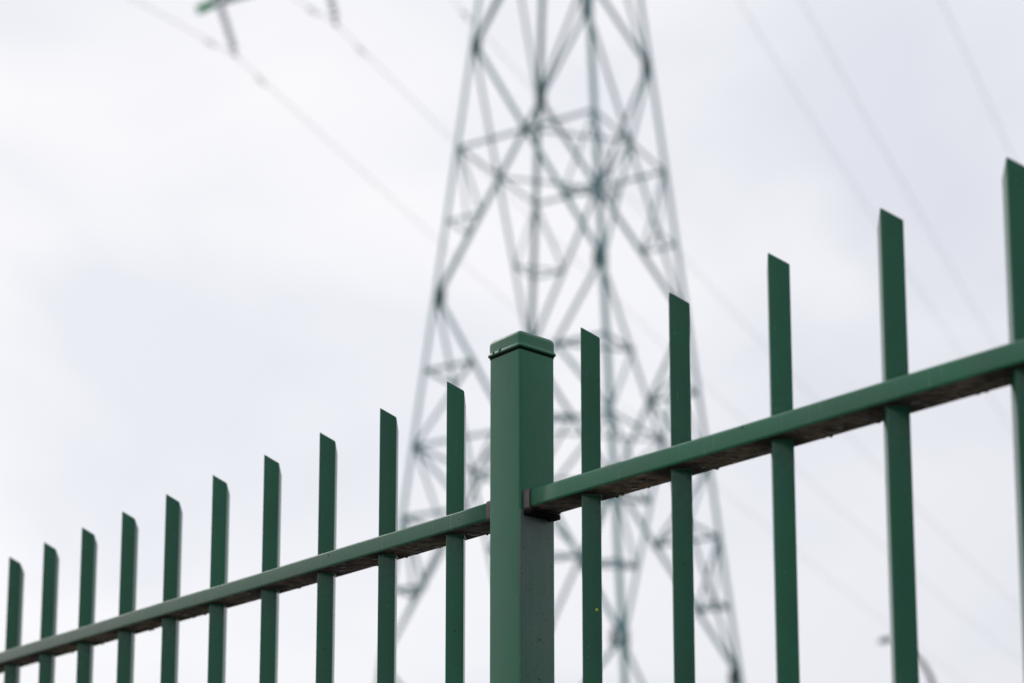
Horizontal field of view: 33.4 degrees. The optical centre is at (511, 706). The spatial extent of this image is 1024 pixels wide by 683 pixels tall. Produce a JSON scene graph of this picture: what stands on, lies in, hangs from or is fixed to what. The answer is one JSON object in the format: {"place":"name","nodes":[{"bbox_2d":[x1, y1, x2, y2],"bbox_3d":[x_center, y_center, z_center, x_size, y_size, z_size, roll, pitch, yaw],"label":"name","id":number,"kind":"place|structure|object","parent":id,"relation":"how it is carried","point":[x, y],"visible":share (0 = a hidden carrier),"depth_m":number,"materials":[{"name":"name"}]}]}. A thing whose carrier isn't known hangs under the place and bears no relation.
{"place":"outdoors","nodes":[
{"label":"outdoors","id":0,"kind":"place"},
{"bbox_2d":[0,0,1023,682],"label":"sky","id":1,"kind":"structure","parent":0,"point":[197,284],"materials":[{"name":"white"}]},
{"label":"ground","id":2,"kind":"structure","parent":0,"visible":0},
{"bbox_2d":[195,0,742,682],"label":"transmission tower","id":3,"kind":"structure","parent":2,"relation":"on","point":[599,258],"depth_m":61.88,"materials":[{"name":"metal"}]},
{"bbox_2d":[216,0,237,57],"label":"insulator","id":4,"kind":"object","parent":3,"relation":"hanging from","point":[227,29],"visible":1,"depth_m":73.40,"materials":[{"name":"grey ceramic"}]},
{"bbox_2d":[135,0,963,681],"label":"power line","id":5,"kind":"object","parent":4,"relation":"hanging from","point":[427,230],"visible":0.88,"depth_m":82.41,"materials":[{"name":"metal"}]},
{"bbox_2d":[328,0,339,26],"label":"insulator","id":6,"kind":"object","parent":3,"relation":"hanging from","point":[335,15],"visible":1,"depth_m":70.36,"materials":[{"name":"grey ceramic"}]},
{"bbox_2d":[298,0,1022,663],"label":"power line","id":7,"kind":"object","parent":6,"relation":"hanging from","point":[532,218],"visible":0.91,"depth_m":83.18,"materials":[{"name":"metal"}]},
{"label":"insulator","id":8,"kind":"object","parent":3,"relation":"hanging from","visible":0},
{"bbox_2d":[454,0,1016,605],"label":"power line","id":9,"kind":"object","parent":8,"relation":"hanging from","point":[732,310],"visible":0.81,"depth_m":86.64,"materials":[{"name":"metal"}]},
{"bbox_3d":[6.544,-30.258,62.227,0.340,3.920,0.412,0,-8,0],"label":"insulator","id":10,"kind":"object","parent":3,"relation":"hanging from","visible":0},
{"bbox_2d":[739,1,1011,429],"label":"power line","id":11,"kind":"object","parent":10,"relation":"hanging from","point":[850,181],"visible":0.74,"depth_m":74.05,"materials":[{"name":"metal"}]},
{"bbox_3d":[9.205,-29.497,60.509,0.340,5.920,0.412,0,-8,0],"label":"insulator","id":12,"kind":"object","parent":3,"relation":"hanging from","visible":0},
{"bbox_2d":[801,0,995,345],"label":"power line","id":13,"kind":"object","parent":12,"relation":"hanging from","point":[892,164],"visible":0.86,"depth_m":70.11,"materials":[{"name":"metal"}]},
{"bbox_3d":[13.068,-29.953,58.243,0.340,5.670,0.412,0,-8,0],"label":"insulator","id":14,"kind":"object","parent":3,"relation":"hanging from","visible":0},
{"bbox_2d":[941,0,1013,159],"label":"power line","id":15,"kind":"object","parent":14,"relation":"hanging from","point":[976,77],"visible":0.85,"depth_m":65.24,"materials":[{"name":"metal"}]},
{"bbox_2d":[0,157,1023,682],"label":"metal fence","id":16,"kind":"object","parent":2,"relation":"on","point":[522,509],"visible":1,"depth_m":2.25,"materials":[{"name":"metal"}]},
{"bbox_2d":[878,636,934,682],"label":"street lamp","id":17,"kind":"object","parent":2,"relation":"on","point":[922,663],"visible":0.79,"depth_m":22.28,"materials":[{"name":"grey metal"}]}
]}

